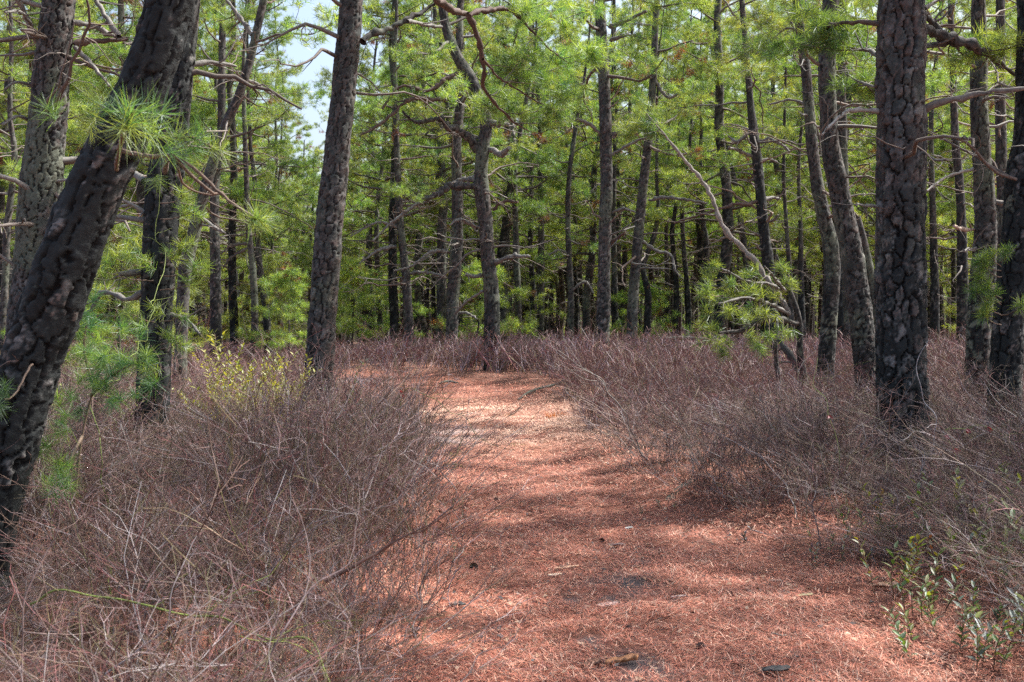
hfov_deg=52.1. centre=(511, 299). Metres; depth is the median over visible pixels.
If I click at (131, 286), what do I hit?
background pine
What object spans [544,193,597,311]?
background pine
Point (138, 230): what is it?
young pine
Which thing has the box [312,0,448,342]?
background pine
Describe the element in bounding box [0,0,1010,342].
sky
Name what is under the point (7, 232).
pine tree
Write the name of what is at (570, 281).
brown needled pine
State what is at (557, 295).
background pine
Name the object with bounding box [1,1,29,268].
background pine
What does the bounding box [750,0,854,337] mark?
background pine
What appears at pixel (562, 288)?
background pine
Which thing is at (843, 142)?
pale grey pine
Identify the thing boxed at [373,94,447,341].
background pine
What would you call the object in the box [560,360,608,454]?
bare stem
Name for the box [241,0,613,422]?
tall central pine
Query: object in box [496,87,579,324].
background pine
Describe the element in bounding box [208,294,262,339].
young pine
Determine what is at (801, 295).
shadow pine
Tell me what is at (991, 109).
background pine
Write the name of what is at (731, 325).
background pine
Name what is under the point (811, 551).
laurel
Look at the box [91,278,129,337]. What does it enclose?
background pine
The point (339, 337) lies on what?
background pine
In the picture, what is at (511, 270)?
background pine
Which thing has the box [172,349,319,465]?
leafy shrub
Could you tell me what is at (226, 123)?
slanting pine
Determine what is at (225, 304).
background pine
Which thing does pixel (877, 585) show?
dead leaf
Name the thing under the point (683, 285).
background pine
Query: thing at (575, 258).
background pine
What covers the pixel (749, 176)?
background pine
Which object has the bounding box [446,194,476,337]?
background pine
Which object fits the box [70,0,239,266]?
background pine
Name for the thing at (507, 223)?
background pine
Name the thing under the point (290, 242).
background pine
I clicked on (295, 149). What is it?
background pine
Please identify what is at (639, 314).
background pine
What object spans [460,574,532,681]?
bare stem
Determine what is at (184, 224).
background pine
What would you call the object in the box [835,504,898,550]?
laurel
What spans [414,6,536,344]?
background pine
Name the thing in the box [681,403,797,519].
bare stem
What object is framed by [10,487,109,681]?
bare stem
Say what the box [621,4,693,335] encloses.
background pine
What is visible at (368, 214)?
background pine
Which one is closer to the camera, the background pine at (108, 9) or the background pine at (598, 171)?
the background pine at (108, 9)
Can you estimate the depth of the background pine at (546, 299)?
68.57 m
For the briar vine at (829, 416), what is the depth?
7.55 m
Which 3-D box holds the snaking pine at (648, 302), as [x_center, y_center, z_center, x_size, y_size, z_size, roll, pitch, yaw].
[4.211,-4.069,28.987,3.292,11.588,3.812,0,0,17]
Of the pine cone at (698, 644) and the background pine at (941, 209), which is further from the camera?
the background pine at (941, 209)
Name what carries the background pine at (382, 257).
on the ground
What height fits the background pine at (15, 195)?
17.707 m
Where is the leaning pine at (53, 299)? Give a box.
[0,0,282,612]
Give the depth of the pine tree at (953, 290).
31.95 m
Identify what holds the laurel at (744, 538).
on the ground
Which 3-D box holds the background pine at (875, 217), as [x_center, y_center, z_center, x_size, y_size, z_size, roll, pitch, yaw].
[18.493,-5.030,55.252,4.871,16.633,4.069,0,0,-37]
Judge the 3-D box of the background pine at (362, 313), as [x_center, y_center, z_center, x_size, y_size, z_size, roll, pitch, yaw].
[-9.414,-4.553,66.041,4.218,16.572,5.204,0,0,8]
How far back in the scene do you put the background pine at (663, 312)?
60.22 m
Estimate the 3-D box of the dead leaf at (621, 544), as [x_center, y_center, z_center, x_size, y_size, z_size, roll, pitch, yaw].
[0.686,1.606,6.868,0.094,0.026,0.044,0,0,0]
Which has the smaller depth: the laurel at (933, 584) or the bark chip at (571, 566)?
the laurel at (933, 584)
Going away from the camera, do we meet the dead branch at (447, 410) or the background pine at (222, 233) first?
the dead branch at (447, 410)
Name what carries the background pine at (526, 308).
on the ground
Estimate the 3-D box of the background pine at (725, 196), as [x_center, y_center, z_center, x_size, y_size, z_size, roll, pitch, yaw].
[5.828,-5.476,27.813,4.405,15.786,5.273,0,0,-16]
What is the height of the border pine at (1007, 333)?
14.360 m
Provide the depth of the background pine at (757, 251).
57.77 m
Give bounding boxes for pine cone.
[470,562,477,569]
[695,642,703,648]
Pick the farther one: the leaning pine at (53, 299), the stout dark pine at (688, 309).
the stout dark pine at (688, 309)
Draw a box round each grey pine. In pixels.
[0,0,202,339]
[362,0,539,344]
[551,0,712,373]
[737,0,969,355]
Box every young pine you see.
[0,289,117,369]
[67,214,216,373]
[103,268,192,346]
[135,246,250,347]
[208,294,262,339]
[221,270,306,357]
[235,263,336,363]
[245,253,302,340]
[274,239,360,338]
[301,253,417,347]
[308,280,363,339]
[345,268,389,343]
[373,253,434,342]
[429,258,536,343]
[505,248,565,340]
[610,278,681,340]
[941,233,996,335]
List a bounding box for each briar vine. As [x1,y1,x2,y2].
[30,553,356,681]
[90,165,174,601]
[290,467,345,618]
[800,358,871,551]
[939,418,1021,496]
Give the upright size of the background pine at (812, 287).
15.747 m
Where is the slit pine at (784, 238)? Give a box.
[713,0,829,347]
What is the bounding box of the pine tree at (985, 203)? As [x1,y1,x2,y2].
[789,0,1016,437]
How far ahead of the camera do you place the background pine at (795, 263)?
40.63 m
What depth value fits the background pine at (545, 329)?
54.92 m
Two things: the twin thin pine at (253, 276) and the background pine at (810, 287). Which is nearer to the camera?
the twin thin pine at (253, 276)
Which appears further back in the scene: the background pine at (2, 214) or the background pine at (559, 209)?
the background pine at (559, 209)
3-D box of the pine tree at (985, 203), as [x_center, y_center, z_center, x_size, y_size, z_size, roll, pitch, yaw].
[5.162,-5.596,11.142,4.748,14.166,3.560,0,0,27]
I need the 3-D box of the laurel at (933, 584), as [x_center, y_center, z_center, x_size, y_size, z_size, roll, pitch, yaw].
[2.052,1.417,5.143,0.358,0.371,0.216,0,0,-24]
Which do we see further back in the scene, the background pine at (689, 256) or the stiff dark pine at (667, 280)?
the background pine at (689, 256)
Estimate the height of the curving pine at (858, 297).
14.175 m
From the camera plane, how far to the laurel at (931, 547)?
5.55 m
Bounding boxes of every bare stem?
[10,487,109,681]
[101,535,303,677]
[262,473,460,679]
[325,504,467,582]
[335,414,488,589]
[381,534,481,643]
[401,451,456,504]
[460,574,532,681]
[535,336,647,461]
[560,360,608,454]
[577,378,636,458]
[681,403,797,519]
[754,410,843,550]
[909,338,987,490]
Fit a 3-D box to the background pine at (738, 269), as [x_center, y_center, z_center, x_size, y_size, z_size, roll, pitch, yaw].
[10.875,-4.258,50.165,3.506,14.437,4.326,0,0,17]
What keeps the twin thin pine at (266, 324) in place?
on the ground
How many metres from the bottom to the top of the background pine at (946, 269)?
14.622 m
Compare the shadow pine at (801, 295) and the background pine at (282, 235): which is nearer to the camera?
the shadow pine at (801, 295)
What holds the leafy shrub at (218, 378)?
on the ground
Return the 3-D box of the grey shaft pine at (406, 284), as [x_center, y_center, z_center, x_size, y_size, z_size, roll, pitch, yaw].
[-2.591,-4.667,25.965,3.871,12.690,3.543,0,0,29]
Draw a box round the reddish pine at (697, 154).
[589,0,746,343]
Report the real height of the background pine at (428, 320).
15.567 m
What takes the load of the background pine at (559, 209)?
on the ground
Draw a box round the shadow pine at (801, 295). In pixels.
[690,0,877,339]
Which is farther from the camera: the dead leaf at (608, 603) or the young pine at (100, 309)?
the young pine at (100, 309)
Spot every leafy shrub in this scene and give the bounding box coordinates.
[50,365,144,485]
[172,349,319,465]
[177,329,313,475]
[297,359,367,421]
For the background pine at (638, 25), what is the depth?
52.65 m
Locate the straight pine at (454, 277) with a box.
[373,0,515,360]
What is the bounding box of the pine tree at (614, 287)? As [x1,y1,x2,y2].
[564,0,672,338]
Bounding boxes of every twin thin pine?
[183,0,347,360]
[185,0,315,362]
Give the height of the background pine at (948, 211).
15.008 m
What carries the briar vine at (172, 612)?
on the bare brush
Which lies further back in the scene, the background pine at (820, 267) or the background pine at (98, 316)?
the background pine at (98, 316)
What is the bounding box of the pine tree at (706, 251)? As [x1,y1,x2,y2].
[616,9,776,342]
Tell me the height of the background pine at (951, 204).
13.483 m
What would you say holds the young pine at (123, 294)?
on the ground
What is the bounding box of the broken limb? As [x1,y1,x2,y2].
[664,475,699,501]
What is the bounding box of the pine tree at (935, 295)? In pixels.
[848,0,1011,341]
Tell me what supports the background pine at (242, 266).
on the ground
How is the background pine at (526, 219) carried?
on the ground
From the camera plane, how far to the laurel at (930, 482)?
6.33 m
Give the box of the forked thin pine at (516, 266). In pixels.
[463,0,591,344]
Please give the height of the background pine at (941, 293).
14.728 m
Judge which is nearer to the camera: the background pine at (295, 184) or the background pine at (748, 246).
the background pine at (748, 246)
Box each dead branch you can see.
[393,388,516,449]
[439,380,458,383]
[517,377,566,399]
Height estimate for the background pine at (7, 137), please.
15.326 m
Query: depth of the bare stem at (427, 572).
4.82 m
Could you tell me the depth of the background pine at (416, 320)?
48.44 m
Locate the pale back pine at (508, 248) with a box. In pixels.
[472,0,574,340]
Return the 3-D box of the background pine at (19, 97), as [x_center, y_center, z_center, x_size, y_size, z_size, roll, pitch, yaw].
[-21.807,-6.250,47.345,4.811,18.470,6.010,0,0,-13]
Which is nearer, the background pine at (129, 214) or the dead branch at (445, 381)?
the dead branch at (445, 381)
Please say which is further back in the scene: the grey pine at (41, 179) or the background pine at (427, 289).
the background pine at (427, 289)
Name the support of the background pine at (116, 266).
on the ground
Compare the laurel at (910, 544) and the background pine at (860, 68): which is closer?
the laurel at (910, 544)
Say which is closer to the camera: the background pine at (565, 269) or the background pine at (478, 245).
the background pine at (478, 245)
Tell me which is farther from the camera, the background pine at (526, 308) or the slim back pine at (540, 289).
the background pine at (526, 308)
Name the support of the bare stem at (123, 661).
on the bare brush
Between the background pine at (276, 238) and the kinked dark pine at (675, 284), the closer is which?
the kinked dark pine at (675, 284)
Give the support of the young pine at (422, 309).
on the ground
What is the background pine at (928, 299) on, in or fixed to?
on the ground
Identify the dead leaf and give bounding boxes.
[403,627,419,633]
[598,601,618,606]
[609,543,623,545]
[873,581,896,587]
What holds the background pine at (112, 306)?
on the ground
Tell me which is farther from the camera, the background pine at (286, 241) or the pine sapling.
the background pine at (286, 241)
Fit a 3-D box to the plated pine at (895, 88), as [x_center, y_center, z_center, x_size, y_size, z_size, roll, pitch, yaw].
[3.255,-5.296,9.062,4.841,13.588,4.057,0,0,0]
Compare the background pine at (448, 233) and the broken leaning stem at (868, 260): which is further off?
the background pine at (448, 233)
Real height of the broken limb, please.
0.137 m
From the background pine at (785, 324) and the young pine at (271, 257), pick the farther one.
the background pine at (785, 324)
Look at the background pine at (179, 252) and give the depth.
46.45 m
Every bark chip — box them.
[548,573,561,576]
[553,565,578,568]
[796,593,812,596]
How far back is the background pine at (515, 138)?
50.21 m
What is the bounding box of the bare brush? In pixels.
[0,295,1023,681]
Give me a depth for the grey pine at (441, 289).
27.89 m
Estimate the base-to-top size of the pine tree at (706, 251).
13.639 m
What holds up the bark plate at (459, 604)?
on the path
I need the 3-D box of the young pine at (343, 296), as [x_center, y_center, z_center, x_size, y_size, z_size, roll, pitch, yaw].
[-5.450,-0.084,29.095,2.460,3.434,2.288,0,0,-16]
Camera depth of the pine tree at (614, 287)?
32.93 m
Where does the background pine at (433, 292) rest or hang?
on the ground
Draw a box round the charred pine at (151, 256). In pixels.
[82,0,301,487]
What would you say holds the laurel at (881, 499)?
on the ground
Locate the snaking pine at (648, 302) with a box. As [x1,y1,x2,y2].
[594,0,719,339]
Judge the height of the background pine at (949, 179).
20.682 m
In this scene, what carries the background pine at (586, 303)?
on the ground
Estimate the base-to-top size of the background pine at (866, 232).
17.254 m
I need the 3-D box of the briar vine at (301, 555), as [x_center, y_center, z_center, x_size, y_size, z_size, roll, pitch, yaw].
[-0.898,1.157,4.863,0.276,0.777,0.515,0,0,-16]
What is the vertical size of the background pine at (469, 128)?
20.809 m
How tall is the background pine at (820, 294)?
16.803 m
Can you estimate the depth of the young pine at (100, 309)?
17.29 m
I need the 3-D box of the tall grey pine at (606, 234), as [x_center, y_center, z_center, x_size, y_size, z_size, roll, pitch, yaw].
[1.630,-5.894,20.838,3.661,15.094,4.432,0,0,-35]
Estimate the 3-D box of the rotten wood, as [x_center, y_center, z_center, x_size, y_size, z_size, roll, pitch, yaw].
[0.423,1.565,4.528,0.264,0.047,0.068,0,0,-21]
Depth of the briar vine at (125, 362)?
6.68 m
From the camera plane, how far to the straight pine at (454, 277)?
25.88 m
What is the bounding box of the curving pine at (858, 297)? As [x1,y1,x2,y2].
[794,0,1010,430]
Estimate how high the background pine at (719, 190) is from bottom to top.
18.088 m
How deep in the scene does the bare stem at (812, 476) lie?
6.61 m
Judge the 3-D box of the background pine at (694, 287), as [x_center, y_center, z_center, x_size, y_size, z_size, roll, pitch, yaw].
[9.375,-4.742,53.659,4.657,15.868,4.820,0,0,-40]
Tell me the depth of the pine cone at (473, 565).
6.24 m
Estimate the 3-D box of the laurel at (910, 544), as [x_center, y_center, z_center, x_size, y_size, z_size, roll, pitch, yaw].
[2.069,1.369,5.533,0.445,0.436,0.403,0,0,-45]
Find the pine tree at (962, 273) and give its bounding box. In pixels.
[925,0,1014,359]
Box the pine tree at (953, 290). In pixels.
[873,0,1016,341]
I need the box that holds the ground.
[0,343,1023,681]
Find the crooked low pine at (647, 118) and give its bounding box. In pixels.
[611,93,811,398]
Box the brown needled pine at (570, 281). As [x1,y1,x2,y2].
[525,0,611,340]
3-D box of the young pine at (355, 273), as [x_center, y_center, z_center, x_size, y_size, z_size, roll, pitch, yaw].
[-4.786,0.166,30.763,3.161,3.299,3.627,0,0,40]
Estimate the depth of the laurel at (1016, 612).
4.64 m
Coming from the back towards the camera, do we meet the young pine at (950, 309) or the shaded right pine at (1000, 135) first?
the young pine at (950, 309)
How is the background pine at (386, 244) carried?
on the ground
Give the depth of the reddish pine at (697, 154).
23.90 m
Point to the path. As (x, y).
(636, 582)
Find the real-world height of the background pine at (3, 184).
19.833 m
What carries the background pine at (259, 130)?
on the ground
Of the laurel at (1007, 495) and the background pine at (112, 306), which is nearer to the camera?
the laurel at (1007, 495)
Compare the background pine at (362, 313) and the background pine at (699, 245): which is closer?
the background pine at (699, 245)
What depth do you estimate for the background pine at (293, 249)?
71.02 m
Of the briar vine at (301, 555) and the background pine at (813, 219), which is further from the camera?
the background pine at (813, 219)
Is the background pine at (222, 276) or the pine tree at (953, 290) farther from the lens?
the background pine at (222, 276)
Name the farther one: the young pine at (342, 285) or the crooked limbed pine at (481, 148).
the young pine at (342, 285)
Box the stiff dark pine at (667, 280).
[587,2,733,336]
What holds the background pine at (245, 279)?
on the ground
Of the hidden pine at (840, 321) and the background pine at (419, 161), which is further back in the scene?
the background pine at (419, 161)
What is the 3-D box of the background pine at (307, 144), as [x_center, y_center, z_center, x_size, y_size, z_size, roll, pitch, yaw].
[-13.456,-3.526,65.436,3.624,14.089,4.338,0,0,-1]
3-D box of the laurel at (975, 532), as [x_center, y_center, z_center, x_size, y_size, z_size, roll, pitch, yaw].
[2.578,1.275,5.545,0.388,0.518,0.453,0,0,-31]
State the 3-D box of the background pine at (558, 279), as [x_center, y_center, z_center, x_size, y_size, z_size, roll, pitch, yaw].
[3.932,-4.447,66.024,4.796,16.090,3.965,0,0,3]
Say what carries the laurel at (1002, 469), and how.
on the ground
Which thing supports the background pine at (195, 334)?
on the ground
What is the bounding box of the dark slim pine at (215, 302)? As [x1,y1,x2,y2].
[136,0,314,361]
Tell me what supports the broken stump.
on the ground
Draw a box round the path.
[78,370,1023,681]
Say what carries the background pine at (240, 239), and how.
on the ground
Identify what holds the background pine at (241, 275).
on the ground
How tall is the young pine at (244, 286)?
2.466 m
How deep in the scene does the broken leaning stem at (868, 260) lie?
13.96 m
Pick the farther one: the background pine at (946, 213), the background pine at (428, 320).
the background pine at (428, 320)
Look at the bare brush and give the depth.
6.04 m
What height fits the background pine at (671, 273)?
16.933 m
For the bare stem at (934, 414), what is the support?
on the ground
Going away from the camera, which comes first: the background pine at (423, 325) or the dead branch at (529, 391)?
the dead branch at (529, 391)
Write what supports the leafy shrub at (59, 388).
on the ground
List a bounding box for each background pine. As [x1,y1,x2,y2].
[0,0,98,298]
[0,0,110,274]
[0,0,120,236]
[0,1,116,254]
[0,3,26,214]
[0,6,149,276]
[0,50,16,219]
[0,57,23,229]
[1,0,269,288]
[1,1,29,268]
[5,5,27,214]
[13,0,150,347]
[68,0,201,307]
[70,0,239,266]
[74,14,207,308]
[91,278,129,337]
[93,0,221,312]
[94,43,131,342]
[96,224,125,339]
[97,61,132,342]
[119,41,136,343]
[119,241,127,319]
[120,36,193,280]
[175,17,267,313]
[175,226,240,284]
[175,233,225,336]
[176,8,267,342]
[178,0,290,289]
[178,51,239,321]
[179,234,249,340]
[184,0,322,355]
[188,51,269,316]
[189,1,265,343]
[198,0,313,338]
[205,70,248,342]
[220,104,280,342]
[221,4,317,341]
[223,98,293,308]
[238,122,310,306]
[239,109,288,304]
[241,69,305,320]
[265,168,317,343]
[274,131,313,339]
[275,158,317,343]
[276,171,309,342]
[277,144,323,322]
[290,86,365,292]
[307,24,417,340]
[310,0,507,346]
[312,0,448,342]
[337,188,364,342]
[338,145,364,342]
[339,189,381,343]
[341,86,398,342]
[345,100,388,341]
[345,108,387,342]
[347,0,466,340]
[351,90,414,314]
[361,50,409,343]
[362,0,537,295]
[363,117,425,339]
[368,1,534,341]
[370,0,518,310]
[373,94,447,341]
[374,97,430,340]
[380,27,452,341]
[387,0,476,340]
[397,74,466,319]
[398,28,476,303]
[400,214,431,330]
[403,77,500,310]
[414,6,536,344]
[416,0,533,340]
[425,0,575,344]
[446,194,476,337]
[463,0,564,339]
[463,9,590,338]
[463,15,544,257]
[463,44,551,337]
[464,0,528,340]
[468,0,582,300]
[494,6,571,338]
[494,33,571,341]
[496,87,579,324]
[508,1,586,336]
[518,0,631,320]
[521,0,669,339]
[529,15,597,341]
[534,0,622,336]
[534,132,583,339]
[535,36,598,335]
[544,67,619,340]
[544,71,588,342]
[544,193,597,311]
[544,197,565,340]
[545,131,597,326]
[547,35,631,338]
[554,89,597,323]
[554,168,610,316]
[570,0,694,331]
[573,9,672,340]
[583,67,663,334]
[587,0,691,297]
[594,65,664,337]
[594,175,655,325]
[595,120,648,318]
[616,4,694,327]
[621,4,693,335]
[621,75,692,334]
[624,0,735,321]
[629,0,827,338]
[632,0,767,335]
[638,18,757,316]
[648,1,758,336]
[649,64,717,308]
[654,78,741,335]
[654,122,732,336]
[662,87,716,333]
[685,0,780,336]
[707,7,809,337]
[710,0,821,337]
[710,65,760,339]
[712,37,763,341]
[714,259,761,339]
[727,0,821,335]
[730,63,786,334]
[732,0,858,335]
[738,11,829,331]
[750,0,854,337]
[755,158,822,280]
[763,1,871,330]
[764,1,875,322]
[768,70,829,330]
[775,73,818,334]
[775,194,822,334]
[782,98,866,338]
[782,126,819,303]
[793,66,873,274]
[803,0,971,247]
[804,65,875,273]
[807,0,942,257]
[807,0,969,287]
[848,3,876,258]
[850,71,875,269]
[855,57,972,269]
[868,115,947,295]
[869,156,949,320]
[925,0,1016,302]
[925,10,972,317]
[925,70,948,336]
[925,74,950,321]
[926,90,968,275]
[927,0,992,320]
[927,0,1013,330]
[928,175,950,332]
[928,188,950,314]
[935,139,994,278]
[942,0,1016,235]
[945,81,1006,256]
[951,1,1015,187]
[961,1,1016,180]
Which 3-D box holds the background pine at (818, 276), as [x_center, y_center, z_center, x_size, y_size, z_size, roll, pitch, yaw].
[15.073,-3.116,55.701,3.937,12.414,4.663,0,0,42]
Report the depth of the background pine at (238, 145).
42.73 m
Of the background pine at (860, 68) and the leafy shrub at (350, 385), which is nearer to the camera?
the leafy shrub at (350, 385)
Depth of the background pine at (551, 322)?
66.51 m
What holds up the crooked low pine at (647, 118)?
on the ground
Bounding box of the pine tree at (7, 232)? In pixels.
[0,0,97,353]
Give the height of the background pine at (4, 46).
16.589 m
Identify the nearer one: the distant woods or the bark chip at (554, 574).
the bark chip at (554, 574)
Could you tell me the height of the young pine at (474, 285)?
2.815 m
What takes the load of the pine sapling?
on the ground
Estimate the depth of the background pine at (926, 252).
48.86 m
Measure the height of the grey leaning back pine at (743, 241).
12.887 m
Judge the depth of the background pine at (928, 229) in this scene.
42.67 m
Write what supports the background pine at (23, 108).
on the ground
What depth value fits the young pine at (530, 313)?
32.09 m
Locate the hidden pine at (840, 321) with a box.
[708,0,932,349]
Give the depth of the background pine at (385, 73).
29.25 m
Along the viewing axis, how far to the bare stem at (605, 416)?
9.98 m
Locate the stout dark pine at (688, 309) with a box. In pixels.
[631,6,760,340]
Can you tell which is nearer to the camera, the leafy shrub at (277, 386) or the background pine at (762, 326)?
the leafy shrub at (277, 386)
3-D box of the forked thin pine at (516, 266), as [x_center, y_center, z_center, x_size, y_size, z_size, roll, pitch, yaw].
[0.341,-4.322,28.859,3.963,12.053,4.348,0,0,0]
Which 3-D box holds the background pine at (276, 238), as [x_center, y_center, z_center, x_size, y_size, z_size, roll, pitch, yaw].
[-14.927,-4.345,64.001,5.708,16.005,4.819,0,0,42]
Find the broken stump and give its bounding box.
[774,342,781,395]
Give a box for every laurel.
[741,525,753,541]
[805,521,846,554]
[807,535,872,571]
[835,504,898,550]
[852,528,946,598]
[857,480,898,534]
[880,603,918,655]
[892,550,966,622]
[906,471,1022,550]
[912,521,972,589]
[917,574,1006,637]
[942,495,1019,588]
[945,579,1023,652]
[951,602,1023,670]
[952,462,1010,539]
[957,507,1023,600]
[974,470,1022,549]
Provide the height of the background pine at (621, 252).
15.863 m
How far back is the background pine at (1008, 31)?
30.93 m
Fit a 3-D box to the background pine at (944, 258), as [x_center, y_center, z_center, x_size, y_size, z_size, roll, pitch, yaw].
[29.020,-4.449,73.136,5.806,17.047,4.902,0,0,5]
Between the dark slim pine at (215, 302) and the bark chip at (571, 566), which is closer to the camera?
the bark chip at (571, 566)
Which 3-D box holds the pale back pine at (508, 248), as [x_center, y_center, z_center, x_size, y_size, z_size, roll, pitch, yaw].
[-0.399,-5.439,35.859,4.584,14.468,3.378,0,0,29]
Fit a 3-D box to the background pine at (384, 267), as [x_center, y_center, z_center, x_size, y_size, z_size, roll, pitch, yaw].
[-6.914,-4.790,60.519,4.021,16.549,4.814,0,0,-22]
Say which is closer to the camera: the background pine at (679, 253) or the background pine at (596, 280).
the background pine at (679, 253)
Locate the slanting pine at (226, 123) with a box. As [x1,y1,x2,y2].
[171,0,377,398]
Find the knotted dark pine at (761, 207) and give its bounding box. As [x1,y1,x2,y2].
[660,0,859,363]
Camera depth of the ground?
6.45 m
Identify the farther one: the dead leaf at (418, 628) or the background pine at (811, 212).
the background pine at (811, 212)
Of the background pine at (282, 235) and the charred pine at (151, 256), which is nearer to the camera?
the charred pine at (151, 256)
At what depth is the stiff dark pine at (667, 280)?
36.92 m
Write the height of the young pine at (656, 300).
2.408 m
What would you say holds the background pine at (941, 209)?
on the ground
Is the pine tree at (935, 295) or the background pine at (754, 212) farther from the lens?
the background pine at (754, 212)
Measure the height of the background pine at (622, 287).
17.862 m
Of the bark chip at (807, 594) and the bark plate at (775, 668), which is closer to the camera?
the bark plate at (775, 668)
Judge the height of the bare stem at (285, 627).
0.702 m
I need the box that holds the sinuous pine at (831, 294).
[712,0,876,408]
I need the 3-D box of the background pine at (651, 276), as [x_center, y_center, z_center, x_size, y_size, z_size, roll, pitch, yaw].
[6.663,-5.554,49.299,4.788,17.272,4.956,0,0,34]
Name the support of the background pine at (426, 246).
on the ground
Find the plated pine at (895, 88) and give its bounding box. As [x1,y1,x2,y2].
[627,0,1023,485]
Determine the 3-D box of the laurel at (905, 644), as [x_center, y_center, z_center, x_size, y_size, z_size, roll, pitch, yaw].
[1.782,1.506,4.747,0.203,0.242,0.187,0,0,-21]
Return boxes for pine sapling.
[32,281,171,573]
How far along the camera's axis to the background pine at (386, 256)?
68.73 m
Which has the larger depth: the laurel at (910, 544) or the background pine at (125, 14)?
the background pine at (125, 14)
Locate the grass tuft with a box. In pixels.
[542,409,565,417]
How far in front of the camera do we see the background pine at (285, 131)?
50.89 m
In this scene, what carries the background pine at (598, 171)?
on the ground
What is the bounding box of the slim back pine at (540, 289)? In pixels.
[486,0,590,344]
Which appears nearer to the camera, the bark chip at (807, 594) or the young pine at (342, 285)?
the bark chip at (807, 594)
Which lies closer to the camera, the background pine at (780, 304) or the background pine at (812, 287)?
the background pine at (780, 304)
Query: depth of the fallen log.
21.09 m
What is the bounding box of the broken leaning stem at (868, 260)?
[830,211,875,327]
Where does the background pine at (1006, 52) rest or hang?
on the ground
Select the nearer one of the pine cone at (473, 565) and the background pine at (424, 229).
the pine cone at (473, 565)
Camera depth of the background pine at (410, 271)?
67.19 m
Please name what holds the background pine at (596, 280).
on the ground
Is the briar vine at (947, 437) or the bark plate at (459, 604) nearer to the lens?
the bark plate at (459, 604)
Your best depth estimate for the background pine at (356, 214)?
62.19 m
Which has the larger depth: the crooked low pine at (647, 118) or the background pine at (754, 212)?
the background pine at (754, 212)
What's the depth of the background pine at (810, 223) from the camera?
32.28 m
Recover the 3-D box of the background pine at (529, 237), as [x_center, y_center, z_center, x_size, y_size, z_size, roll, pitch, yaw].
[0.524,-5.727,38.323,5.256,16.730,4.260,0,0,20]
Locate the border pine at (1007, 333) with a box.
[846,0,1023,477]
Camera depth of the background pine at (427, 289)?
55.79 m
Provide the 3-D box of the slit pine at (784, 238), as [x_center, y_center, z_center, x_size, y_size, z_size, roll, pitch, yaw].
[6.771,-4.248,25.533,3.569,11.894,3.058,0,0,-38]
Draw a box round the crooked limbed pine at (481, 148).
[352,0,574,370]
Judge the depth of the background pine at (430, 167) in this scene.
28.70 m
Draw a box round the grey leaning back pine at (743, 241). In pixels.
[646,0,806,343]
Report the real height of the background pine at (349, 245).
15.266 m
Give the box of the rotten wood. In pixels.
[583,653,637,668]
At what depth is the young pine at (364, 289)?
37.95 m
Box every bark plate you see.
[447,601,465,605]
[761,665,790,672]
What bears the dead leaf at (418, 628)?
on the ground
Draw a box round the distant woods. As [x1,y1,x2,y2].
[72,133,950,343]
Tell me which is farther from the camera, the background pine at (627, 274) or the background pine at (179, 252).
the background pine at (627, 274)
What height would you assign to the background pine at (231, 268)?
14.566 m
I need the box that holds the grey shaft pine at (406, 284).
[327,0,493,360]
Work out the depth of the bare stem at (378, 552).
3.89 m
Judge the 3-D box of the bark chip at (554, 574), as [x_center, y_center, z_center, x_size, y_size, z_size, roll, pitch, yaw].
[0.247,1.597,6.085,0.086,0.020,0.042,0,0,0]
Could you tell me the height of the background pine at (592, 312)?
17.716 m
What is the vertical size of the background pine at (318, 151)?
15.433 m
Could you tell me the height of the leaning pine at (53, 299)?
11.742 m
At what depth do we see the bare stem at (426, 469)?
5.43 m
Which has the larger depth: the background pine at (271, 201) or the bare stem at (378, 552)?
the background pine at (271, 201)
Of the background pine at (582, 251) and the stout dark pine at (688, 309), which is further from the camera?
the background pine at (582, 251)
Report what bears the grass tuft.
on the ground
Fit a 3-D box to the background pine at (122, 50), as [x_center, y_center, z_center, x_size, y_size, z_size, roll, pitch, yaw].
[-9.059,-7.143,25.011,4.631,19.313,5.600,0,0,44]
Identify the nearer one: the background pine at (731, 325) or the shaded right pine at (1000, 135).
the shaded right pine at (1000, 135)
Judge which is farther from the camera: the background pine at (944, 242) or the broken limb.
the background pine at (944, 242)
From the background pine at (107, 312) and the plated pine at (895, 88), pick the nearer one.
the plated pine at (895, 88)
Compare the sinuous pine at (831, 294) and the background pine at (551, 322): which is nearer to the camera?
the sinuous pine at (831, 294)
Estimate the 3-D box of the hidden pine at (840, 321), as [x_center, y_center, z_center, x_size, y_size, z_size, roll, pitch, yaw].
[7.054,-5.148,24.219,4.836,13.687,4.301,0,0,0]
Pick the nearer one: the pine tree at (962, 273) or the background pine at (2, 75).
the pine tree at (962, 273)
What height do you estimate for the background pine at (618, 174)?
13.092 m
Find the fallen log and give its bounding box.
[665,336,723,342]
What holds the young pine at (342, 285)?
on the ground
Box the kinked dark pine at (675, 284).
[594,0,742,341]
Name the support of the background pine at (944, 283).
on the ground
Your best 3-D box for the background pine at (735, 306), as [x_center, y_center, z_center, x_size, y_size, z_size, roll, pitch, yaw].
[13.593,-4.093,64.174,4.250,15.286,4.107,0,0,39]
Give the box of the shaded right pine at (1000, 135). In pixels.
[838,0,1015,302]

